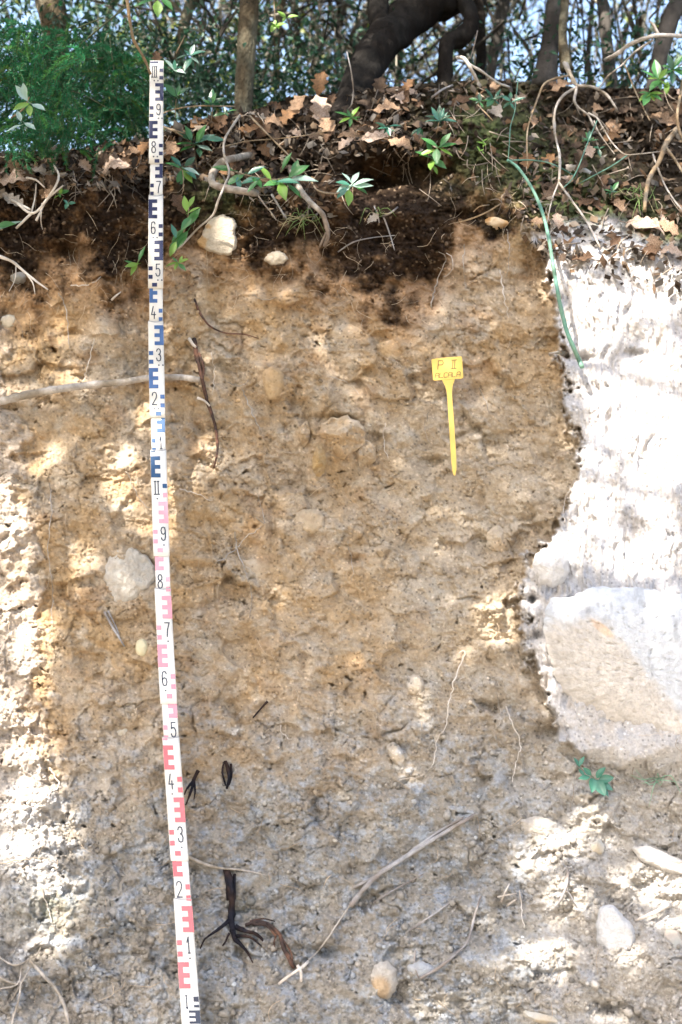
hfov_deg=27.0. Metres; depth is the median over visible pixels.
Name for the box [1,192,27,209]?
fallen leaf
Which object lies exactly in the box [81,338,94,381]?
fine root
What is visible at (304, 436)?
stone
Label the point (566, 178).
fallen leaf
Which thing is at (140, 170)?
fallen leaf
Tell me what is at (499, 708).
fine root
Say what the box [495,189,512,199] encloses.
fallen leaf
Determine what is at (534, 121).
fallen leaf
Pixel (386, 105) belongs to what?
fallen leaf
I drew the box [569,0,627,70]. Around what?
sapling
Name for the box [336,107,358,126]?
seedling
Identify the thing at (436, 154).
seedling
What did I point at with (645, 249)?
fallen leaf
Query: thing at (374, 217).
fallen leaf
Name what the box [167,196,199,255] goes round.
climbing plant
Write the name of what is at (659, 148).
fallen leaf
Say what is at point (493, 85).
fallen leaf
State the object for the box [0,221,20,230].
broad leaf plant
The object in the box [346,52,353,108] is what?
root
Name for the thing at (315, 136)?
fallen leaf
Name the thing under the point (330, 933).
root
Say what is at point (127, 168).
fallen leaf
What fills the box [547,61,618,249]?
root
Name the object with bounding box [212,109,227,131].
fallen leaf
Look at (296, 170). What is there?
leafy shoot
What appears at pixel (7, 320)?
stone
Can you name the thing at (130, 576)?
stone
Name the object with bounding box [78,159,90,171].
fallen leaf
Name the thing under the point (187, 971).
levelling staff
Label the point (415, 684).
stone
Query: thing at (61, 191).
seedling
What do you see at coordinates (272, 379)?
stone
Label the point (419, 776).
fine root
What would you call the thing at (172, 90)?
seedling
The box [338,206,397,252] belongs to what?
twig
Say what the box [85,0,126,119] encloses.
sapling
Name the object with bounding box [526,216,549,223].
fallen leaf
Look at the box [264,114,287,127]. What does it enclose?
fallen leaf
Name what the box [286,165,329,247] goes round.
root
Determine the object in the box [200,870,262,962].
root
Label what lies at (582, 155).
green stem
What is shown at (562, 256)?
fallen leaf
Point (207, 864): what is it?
root
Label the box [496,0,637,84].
sapling
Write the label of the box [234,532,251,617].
fine root
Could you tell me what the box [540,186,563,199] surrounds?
fallen leaf
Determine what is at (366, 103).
fallen leaf
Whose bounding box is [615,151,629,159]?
fallen leaf
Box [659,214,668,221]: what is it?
fallen leaf
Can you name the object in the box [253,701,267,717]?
root
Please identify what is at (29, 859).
fine root
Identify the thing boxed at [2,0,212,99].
sapling
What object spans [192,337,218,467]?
root
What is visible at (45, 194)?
fallen leaf
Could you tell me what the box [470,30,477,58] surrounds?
root
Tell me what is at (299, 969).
root
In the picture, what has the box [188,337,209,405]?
root
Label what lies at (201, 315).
root
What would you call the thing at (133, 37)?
branch
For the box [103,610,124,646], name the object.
root
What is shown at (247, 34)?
tree
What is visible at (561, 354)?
stone
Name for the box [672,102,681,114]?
fallen leaf
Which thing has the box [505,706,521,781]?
fine root
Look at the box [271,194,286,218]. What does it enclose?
twig
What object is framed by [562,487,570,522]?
fine root
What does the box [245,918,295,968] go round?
root
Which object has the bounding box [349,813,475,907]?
root
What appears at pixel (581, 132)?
fallen leaf
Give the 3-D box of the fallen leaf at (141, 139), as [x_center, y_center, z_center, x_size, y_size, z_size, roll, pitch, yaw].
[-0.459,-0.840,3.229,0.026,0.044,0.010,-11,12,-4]
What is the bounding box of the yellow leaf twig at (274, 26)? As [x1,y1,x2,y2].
[270,0,296,31]
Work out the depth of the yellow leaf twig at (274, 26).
3.23 m
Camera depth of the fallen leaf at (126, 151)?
3.18 m
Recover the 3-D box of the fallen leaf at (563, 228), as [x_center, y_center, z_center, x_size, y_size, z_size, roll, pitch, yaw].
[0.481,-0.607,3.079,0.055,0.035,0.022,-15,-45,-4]
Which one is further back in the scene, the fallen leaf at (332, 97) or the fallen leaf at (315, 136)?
the fallen leaf at (332, 97)
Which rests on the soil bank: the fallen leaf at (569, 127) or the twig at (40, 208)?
the fallen leaf at (569, 127)
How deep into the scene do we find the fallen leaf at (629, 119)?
3.50 m
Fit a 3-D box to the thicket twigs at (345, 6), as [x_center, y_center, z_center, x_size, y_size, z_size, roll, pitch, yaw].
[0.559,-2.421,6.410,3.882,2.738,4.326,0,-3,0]
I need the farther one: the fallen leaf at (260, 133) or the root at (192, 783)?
the fallen leaf at (260, 133)
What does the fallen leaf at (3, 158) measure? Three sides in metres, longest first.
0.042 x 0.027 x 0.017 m
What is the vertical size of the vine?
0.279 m
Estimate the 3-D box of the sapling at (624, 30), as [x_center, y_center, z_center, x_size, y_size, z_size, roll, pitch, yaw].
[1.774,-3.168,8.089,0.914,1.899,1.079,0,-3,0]
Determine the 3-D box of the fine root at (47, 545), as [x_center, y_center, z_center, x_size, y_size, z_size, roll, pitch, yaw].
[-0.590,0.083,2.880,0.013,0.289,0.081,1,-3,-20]
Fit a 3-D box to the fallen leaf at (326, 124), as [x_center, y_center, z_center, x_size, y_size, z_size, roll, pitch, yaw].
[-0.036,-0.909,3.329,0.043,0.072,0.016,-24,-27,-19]
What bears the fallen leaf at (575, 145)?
on the soil bank
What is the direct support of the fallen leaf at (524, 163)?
on the soil bank
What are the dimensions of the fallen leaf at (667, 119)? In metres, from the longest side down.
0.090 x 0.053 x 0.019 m
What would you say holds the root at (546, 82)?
on the soil bank
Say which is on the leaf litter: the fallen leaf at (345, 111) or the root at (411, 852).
the fallen leaf at (345, 111)
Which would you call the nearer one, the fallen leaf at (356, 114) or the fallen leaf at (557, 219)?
the fallen leaf at (557, 219)
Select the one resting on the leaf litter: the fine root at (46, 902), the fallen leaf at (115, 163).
the fallen leaf at (115, 163)
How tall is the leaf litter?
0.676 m
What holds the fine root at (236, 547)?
on the soil bank
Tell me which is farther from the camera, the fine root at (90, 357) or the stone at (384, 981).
the fine root at (90, 357)
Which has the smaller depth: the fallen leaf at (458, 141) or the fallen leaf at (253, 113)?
the fallen leaf at (458, 141)
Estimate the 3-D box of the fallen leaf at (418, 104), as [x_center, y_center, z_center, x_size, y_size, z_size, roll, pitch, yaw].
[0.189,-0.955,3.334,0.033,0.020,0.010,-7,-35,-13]
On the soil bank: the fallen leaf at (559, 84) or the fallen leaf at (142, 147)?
the fallen leaf at (559, 84)
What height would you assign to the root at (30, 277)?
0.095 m
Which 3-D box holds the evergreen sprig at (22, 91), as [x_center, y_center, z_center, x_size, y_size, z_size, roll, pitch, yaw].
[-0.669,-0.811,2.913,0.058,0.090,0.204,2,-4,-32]
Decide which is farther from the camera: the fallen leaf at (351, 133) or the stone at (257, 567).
the fallen leaf at (351, 133)
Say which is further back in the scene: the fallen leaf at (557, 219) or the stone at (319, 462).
the fallen leaf at (557, 219)
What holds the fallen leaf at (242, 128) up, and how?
on the leaf litter
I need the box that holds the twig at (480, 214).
[459,203,500,222]
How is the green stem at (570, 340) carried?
on the soil bank
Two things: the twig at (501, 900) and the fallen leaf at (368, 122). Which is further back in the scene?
the fallen leaf at (368, 122)
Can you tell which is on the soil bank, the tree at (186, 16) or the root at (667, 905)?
the root at (667, 905)
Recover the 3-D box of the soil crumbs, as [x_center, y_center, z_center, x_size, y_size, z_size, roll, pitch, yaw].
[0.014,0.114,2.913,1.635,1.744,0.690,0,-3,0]
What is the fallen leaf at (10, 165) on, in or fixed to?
on the leaf litter
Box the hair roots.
[0,164,681,1023]
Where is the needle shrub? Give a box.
[0,0,172,182]
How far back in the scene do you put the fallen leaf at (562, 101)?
3.57 m
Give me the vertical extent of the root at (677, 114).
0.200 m
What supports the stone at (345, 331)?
on the soil bank
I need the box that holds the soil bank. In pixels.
[0,79,681,1023]
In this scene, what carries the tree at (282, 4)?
on the forest floor
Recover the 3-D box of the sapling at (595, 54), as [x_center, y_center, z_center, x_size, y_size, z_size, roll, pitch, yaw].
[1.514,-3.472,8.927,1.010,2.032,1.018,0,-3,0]
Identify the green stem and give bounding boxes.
[507,159,573,175]
[507,159,583,368]
[561,120,597,189]
[579,155,627,183]
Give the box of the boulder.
[543,586,681,735]
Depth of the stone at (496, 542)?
2.89 m
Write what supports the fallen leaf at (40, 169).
on the leaf litter
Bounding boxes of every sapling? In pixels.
[1,0,81,99]
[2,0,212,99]
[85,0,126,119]
[123,0,367,104]
[261,36,276,95]
[265,5,487,68]
[289,0,470,66]
[297,0,460,93]
[324,0,364,69]
[366,0,438,85]
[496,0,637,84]
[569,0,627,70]
[569,1,680,87]
[571,1,660,82]
[576,0,652,81]
[576,0,665,87]
[580,0,680,85]
[581,1,627,83]
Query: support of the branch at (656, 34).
on the root at (571, 77)
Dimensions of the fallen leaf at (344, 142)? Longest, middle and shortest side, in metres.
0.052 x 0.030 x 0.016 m
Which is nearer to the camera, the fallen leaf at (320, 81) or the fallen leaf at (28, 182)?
the fallen leaf at (28, 182)
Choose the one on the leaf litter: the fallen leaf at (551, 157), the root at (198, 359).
the fallen leaf at (551, 157)
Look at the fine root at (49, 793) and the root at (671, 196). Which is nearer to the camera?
the fine root at (49, 793)
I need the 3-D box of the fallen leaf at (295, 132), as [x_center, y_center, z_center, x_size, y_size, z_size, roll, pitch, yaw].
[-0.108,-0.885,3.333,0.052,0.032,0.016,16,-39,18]
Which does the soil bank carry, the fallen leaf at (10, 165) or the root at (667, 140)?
the root at (667, 140)
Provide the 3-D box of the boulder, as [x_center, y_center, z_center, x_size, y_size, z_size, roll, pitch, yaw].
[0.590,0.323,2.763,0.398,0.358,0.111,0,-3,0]
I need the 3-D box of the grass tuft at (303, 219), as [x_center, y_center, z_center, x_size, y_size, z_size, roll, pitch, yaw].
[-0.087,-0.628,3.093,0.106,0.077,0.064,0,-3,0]
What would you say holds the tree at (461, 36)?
on the soil bank
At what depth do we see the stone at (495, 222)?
3.10 m
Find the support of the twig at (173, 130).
on the leaf litter
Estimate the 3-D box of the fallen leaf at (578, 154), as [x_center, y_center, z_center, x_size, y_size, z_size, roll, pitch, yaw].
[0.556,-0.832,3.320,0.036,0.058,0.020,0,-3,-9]
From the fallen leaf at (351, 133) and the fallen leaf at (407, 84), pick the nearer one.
the fallen leaf at (351, 133)
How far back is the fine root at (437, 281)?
3.10 m
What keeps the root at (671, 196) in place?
on the soil bank
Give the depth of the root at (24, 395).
2.96 m
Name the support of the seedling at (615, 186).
on the soil bank
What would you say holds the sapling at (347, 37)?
on the forest floor
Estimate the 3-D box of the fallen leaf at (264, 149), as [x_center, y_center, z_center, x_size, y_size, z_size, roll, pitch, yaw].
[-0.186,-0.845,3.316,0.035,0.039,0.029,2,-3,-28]
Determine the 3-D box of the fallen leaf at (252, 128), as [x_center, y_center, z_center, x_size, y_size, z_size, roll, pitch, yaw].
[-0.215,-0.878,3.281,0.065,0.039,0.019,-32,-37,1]
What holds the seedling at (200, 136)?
on the soil bank
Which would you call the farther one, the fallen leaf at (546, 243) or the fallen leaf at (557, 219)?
the fallen leaf at (557, 219)
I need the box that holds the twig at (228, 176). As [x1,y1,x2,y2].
[174,114,240,253]
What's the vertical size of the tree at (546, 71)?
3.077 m
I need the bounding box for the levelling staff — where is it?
[148,61,200,1023]
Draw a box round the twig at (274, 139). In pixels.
[217,130,328,148]
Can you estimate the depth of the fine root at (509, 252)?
3.07 m
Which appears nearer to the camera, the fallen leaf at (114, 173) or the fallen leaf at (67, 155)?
the fallen leaf at (114, 173)
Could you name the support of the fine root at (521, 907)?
on the soil bank
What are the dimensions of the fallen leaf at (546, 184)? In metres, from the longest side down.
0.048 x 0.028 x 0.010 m
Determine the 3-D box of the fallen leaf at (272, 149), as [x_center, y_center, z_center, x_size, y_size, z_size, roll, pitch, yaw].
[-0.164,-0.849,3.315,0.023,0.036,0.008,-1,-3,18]
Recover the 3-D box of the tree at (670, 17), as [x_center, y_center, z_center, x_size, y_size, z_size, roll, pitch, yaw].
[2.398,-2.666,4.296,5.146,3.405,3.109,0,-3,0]
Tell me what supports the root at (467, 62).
on the soil bank
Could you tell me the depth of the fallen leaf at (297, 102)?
3.40 m
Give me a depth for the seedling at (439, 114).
3.21 m
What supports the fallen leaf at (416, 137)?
on the leaf litter
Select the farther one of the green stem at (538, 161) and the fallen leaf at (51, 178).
the green stem at (538, 161)
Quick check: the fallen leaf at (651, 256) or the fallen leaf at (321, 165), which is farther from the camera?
the fallen leaf at (321, 165)
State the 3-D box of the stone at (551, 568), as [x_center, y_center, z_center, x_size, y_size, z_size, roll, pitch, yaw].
[0.417,0.110,2.813,0.079,0.081,0.065,0,-3,0]
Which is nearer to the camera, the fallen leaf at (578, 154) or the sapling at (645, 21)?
the fallen leaf at (578, 154)
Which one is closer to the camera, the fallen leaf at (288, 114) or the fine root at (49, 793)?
the fine root at (49, 793)
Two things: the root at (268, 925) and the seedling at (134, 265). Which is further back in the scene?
the seedling at (134, 265)
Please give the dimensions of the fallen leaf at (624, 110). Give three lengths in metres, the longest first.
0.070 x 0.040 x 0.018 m
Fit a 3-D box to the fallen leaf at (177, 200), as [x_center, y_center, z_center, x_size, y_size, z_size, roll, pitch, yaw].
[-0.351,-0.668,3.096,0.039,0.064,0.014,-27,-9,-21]
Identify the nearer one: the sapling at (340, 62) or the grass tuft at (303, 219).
the grass tuft at (303, 219)
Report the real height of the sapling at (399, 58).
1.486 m
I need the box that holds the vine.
[508,79,518,158]
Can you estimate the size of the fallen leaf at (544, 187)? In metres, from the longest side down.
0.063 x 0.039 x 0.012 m
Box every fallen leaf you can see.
[0,156,8,164]
[0,169,27,185]
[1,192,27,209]
[7,157,20,171]
[16,180,24,189]
[23,169,35,189]
[26,164,47,174]
[41,185,57,197]
[44,158,57,166]
[45,175,60,186]
[57,152,71,165]
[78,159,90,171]
[84,171,99,178]
[96,155,130,173]
[97,148,108,170]
[110,170,120,176]
[118,146,140,156]
[118,163,132,170]
[121,146,130,158]
[121,155,131,171]
[133,132,143,143]
[136,156,146,174]
[137,142,148,156]
[152,51,161,60]
[163,136,179,160]
[163,150,175,156]
[170,194,186,215]
[190,116,206,127]
[210,126,230,134]
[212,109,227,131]
[212,147,221,154]
[219,146,234,155]
[225,161,244,175]
[238,126,248,135]
[241,123,259,137]
[241,139,252,152]
[243,182,252,187]
[248,111,263,117]
[249,115,262,131]
[254,142,269,156]
[255,123,270,138]
[255,159,265,164]
[257,107,270,117]
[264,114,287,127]
[266,101,281,108]
[267,142,274,154]
[267,155,278,159]
[269,126,281,142]
[279,109,298,124]
[288,95,307,111]
[288,128,304,137]
[305,183,318,188]
[307,131,323,142]
[309,95,331,122]
[310,71,328,95]
[318,115,335,134]
[318,162,329,170]
[323,131,333,141]
[327,93,335,102]
[337,128,361,139]
[338,137,354,149]
[343,107,351,125]
[346,122,358,131]
[352,111,363,121]
[354,98,374,112]
[354,130,388,142]
[355,125,373,134]
[364,117,371,125]
[367,212,378,223]
[371,119,381,131]
[372,76,386,92]
[372,98,400,112]
[377,117,386,126]
[382,136,412,149]
[384,127,402,137]
[386,86,399,94]
[387,91,404,103]
[396,88,408,101]
[402,79,414,89]
[409,87,417,96]
[411,133,423,144]
[415,100,423,106]
[446,138,465,145]
[450,94,475,105]
[452,120,462,128]
[487,100,502,116]
[489,79,500,94]
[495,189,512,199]
[509,155,517,163]
[512,92,525,103]
[515,207,523,221]
[518,98,528,103]
[519,153,534,168]
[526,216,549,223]
[531,115,538,128]
[536,182,548,192]
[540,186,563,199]
[541,153,554,164]
[541,181,559,188]
[541,239,548,249]
[546,79,571,91]
[548,81,561,97]
[548,133,566,144]
[552,213,563,228]
[553,178,565,192]
[556,91,566,109]
[558,224,568,231]
[558,253,566,261]
[561,172,570,182]
[566,122,573,132]
[570,141,584,148]
[572,251,596,260]
[573,149,586,162]
[574,197,598,206]
[575,129,595,142]
[576,159,588,171]
[583,143,595,157]
[591,103,606,111]
[592,196,605,209]
[597,174,611,186]
[597,184,609,192]
[603,131,620,141]
[605,118,621,134]
[605,126,617,133]
[608,197,626,210]
[610,235,620,246]
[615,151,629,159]
[618,105,641,113]
[620,215,663,234]
[624,116,637,121]
[627,212,636,218]
[636,182,644,189]
[638,244,659,255]
[645,233,662,250]
[646,111,679,125]
[646,244,658,260]
[652,218,678,235]
[655,127,663,138]
[656,145,674,155]
[657,106,672,116]
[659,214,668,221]
[660,241,681,255]
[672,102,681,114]
[679,115,681,126]
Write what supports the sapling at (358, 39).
on the forest floor
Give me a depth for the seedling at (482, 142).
3.18 m
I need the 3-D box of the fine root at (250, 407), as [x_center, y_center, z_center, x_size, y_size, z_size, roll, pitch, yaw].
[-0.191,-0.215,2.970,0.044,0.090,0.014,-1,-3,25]
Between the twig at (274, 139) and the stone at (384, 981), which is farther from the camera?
the twig at (274, 139)
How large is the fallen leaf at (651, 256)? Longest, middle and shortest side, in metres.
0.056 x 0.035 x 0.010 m
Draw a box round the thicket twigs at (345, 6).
[81,0,681,116]
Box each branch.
[125,0,151,74]
[598,21,681,88]
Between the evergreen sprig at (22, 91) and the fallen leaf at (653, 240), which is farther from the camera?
the fallen leaf at (653, 240)
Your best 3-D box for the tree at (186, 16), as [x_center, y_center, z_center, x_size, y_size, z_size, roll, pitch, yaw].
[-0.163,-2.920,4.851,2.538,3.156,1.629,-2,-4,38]
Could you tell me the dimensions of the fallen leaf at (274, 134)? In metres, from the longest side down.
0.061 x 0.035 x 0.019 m
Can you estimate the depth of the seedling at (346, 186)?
3.12 m
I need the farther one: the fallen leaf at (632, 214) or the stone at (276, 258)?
the fallen leaf at (632, 214)
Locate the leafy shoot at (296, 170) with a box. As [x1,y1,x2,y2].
[213,152,317,199]
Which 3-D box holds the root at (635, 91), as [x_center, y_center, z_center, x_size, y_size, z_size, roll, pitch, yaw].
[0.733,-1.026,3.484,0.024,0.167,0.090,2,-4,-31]
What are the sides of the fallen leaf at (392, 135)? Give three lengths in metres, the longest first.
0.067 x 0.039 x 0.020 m
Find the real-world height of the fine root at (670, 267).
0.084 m
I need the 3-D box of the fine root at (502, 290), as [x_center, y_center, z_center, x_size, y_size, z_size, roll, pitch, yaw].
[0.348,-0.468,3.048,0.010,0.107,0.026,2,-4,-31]
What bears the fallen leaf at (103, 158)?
on the leaf litter
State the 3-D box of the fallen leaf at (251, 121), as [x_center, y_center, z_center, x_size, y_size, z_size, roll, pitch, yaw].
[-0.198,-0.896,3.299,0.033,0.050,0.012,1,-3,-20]
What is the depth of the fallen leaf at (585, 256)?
3.03 m
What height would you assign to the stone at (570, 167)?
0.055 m
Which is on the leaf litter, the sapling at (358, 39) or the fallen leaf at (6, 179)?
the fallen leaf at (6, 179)
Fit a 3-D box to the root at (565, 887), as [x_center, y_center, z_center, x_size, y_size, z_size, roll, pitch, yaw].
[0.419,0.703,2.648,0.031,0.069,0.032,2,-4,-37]
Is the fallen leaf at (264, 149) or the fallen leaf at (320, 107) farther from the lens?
the fallen leaf at (320, 107)
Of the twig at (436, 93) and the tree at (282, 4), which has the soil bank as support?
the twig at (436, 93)
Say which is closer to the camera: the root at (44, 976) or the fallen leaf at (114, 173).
the root at (44, 976)
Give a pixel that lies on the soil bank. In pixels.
(626, 429)
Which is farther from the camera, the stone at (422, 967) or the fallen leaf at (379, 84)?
the fallen leaf at (379, 84)
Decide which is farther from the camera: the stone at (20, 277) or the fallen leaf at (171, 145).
the fallen leaf at (171, 145)
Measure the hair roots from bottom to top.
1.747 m
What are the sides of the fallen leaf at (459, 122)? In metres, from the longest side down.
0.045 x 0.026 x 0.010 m
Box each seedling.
[54,188,74,208]
[125,247,144,276]
[164,84,189,117]
[166,256,187,270]
[167,156,198,190]
[177,125,222,167]
[203,89,234,120]
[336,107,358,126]
[336,172,373,205]
[375,122,399,138]
[411,105,456,135]
[416,133,454,173]
[470,89,523,108]
[477,138,487,152]
[573,756,613,795]
[583,131,603,156]
[605,182,618,199]
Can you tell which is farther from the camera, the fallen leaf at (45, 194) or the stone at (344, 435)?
the fallen leaf at (45, 194)
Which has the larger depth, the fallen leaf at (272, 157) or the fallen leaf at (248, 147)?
the fallen leaf at (272, 157)
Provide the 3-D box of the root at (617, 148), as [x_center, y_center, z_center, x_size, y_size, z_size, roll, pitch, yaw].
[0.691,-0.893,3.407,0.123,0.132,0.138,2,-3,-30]
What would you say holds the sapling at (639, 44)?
on the forest floor
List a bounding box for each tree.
[35,0,68,78]
[174,0,197,71]
[233,0,258,113]
[273,0,285,88]
[329,0,459,129]
[436,0,478,81]
[473,0,485,78]
[486,0,510,78]
[531,0,560,84]
[558,0,573,72]
[597,0,618,87]
[646,0,681,87]
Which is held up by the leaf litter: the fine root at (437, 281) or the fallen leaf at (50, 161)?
the fallen leaf at (50, 161)
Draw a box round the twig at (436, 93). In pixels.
[431,84,452,98]
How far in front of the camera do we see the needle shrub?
3.19 m
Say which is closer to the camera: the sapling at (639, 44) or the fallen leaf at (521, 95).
the fallen leaf at (521, 95)
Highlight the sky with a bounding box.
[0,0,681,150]
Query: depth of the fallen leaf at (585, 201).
3.21 m
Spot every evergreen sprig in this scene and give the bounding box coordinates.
[6,83,44,131]
[164,35,205,72]
[639,54,681,105]
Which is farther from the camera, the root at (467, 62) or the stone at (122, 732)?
the root at (467, 62)
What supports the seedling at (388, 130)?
on the soil bank
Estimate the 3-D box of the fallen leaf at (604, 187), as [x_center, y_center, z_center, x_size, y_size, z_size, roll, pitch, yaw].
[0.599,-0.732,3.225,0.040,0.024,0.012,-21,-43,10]
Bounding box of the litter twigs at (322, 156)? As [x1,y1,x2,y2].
[0,84,681,281]
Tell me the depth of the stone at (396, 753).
2.74 m
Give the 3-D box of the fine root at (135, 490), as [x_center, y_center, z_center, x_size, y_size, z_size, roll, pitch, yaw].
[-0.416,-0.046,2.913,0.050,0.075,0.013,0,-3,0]
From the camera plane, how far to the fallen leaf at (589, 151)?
3.34 m
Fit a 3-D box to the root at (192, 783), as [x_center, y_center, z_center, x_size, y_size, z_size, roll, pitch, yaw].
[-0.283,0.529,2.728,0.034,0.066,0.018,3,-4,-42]
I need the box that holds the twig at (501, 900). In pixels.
[497,884,516,906]
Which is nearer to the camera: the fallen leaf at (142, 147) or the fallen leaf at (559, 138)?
the fallen leaf at (142, 147)
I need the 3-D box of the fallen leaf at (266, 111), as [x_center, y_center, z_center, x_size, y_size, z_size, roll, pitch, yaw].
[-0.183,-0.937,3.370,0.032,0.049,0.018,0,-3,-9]
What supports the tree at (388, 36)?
on the soil bank
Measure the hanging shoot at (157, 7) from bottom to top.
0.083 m
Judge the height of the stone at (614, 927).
0.109 m
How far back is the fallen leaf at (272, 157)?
3.32 m
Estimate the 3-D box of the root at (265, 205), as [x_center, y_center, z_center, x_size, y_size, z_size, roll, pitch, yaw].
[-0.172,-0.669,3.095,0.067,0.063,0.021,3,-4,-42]
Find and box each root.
[0,255,47,293]
[0,374,199,404]
[0,857,64,865]
[0,947,69,1023]
[26,767,59,824]
[40,886,52,923]
[47,483,52,624]
[58,293,69,348]
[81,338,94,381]
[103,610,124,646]
[125,471,149,507]
[179,488,210,500]
[184,770,199,804]
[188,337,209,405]
[188,855,264,874]
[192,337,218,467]
[193,298,258,338]
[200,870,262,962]
[208,151,258,196]
[215,527,260,563]
[221,760,232,788]
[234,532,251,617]
[241,389,259,429]
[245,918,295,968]
[253,188,275,219]
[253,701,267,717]
[278,960,308,984]
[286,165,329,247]
[308,905,349,959]
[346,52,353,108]
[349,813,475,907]
[399,767,433,780]
[405,895,481,979]
[430,252,446,306]
[431,650,465,766]
[444,253,452,276]
[456,56,509,87]
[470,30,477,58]
[496,694,501,726]
[499,270,508,317]
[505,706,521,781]
[506,229,509,276]
[519,890,524,927]
[526,75,569,166]
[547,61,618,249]
[548,712,568,745]
[555,870,576,907]
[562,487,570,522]
[564,977,587,994]
[597,117,659,155]
[624,65,650,120]
[635,902,670,921]
[643,127,681,211]
[652,154,681,210]
[662,253,672,285]
[676,77,681,140]
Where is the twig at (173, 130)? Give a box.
[163,105,235,141]
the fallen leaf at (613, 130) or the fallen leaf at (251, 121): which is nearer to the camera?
the fallen leaf at (251, 121)
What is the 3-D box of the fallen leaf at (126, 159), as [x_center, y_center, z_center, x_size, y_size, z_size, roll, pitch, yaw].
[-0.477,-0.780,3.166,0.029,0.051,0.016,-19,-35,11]
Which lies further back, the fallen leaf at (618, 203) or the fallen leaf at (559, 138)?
the fallen leaf at (559, 138)
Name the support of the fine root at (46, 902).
on the soil bank
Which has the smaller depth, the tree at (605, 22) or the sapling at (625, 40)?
the tree at (605, 22)
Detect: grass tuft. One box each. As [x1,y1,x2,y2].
[277,207,323,236]
[359,207,394,223]
[614,183,657,216]
[631,770,681,804]
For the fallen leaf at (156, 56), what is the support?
on the needle shrub
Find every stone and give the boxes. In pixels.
[0,314,15,327]
[10,272,25,283]
[103,548,155,601]
[117,728,126,735]
[135,639,147,655]
[197,214,236,255]
[243,559,275,578]
[262,366,284,399]
[264,251,287,264]
[294,509,323,533]
[299,422,309,447]
[312,444,325,476]
[318,415,365,459]
[330,324,361,338]
[357,440,375,468]
[370,961,397,999]
[376,340,400,359]
[386,742,405,765]
[406,674,424,695]
[407,961,433,980]
[485,217,508,229]
[486,525,509,551]
[520,816,556,837]
[523,1010,557,1023]
[532,548,569,587]
[548,350,568,357]
[565,164,591,173]
[590,839,604,854]
[596,904,635,950]
[632,845,681,874]
[664,929,681,949]
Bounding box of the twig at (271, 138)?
[248,115,352,193]
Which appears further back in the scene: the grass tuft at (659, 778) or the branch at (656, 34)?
the branch at (656, 34)
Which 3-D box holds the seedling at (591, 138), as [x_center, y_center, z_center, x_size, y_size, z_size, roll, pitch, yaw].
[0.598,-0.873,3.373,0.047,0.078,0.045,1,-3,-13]
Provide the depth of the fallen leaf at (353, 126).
3.35 m
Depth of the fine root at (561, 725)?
2.75 m
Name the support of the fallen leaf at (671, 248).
on the soil bank
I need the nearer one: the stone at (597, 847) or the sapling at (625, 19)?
the stone at (597, 847)
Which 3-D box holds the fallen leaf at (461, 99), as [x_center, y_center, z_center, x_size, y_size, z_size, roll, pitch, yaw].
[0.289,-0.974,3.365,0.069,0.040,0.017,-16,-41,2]
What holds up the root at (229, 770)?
on the soil bank
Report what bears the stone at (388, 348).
on the soil bank
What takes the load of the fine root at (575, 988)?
on the soil bank
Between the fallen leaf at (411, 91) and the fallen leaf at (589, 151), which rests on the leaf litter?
the fallen leaf at (411, 91)
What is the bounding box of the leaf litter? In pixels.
[0,75,681,296]
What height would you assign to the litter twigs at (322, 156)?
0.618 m
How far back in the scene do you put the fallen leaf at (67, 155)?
3.18 m
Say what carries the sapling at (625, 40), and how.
on the forest floor
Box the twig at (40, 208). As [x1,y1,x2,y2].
[11,164,62,229]
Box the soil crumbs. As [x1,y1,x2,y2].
[0,192,681,1023]
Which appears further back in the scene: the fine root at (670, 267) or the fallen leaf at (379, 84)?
the fallen leaf at (379, 84)
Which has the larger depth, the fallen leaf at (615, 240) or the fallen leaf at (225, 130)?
the fallen leaf at (225, 130)
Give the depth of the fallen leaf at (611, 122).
3.53 m
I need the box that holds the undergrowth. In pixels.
[0,0,681,151]
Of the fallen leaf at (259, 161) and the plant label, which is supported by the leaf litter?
the fallen leaf at (259, 161)
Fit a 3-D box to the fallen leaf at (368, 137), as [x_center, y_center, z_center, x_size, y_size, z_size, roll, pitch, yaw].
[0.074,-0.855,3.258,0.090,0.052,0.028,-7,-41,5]
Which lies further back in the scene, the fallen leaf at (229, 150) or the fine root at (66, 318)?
the fallen leaf at (229, 150)
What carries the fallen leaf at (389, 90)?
on the leaf litter
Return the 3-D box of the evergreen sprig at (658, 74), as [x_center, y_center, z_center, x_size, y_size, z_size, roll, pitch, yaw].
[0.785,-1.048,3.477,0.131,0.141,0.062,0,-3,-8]
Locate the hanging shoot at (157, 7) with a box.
[137,0,172,16]
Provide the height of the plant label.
0.255 m
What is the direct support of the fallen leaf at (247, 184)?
on the leaf litter
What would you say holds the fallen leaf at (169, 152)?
on the leaf litter
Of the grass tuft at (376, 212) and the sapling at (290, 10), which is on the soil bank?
the grass tuft at (376, 212)
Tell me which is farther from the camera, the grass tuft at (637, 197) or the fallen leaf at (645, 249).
the grass tuft at (637, 197)
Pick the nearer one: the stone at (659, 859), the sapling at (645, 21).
the stone at (659, 859)
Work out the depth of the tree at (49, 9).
4.17 m
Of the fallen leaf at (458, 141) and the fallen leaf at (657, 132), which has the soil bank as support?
the fallen leaf at (458, 141)
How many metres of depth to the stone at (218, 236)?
3.09 m
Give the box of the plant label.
[432,356,462,474]
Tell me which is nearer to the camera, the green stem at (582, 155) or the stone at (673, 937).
the stone at (673, 937)

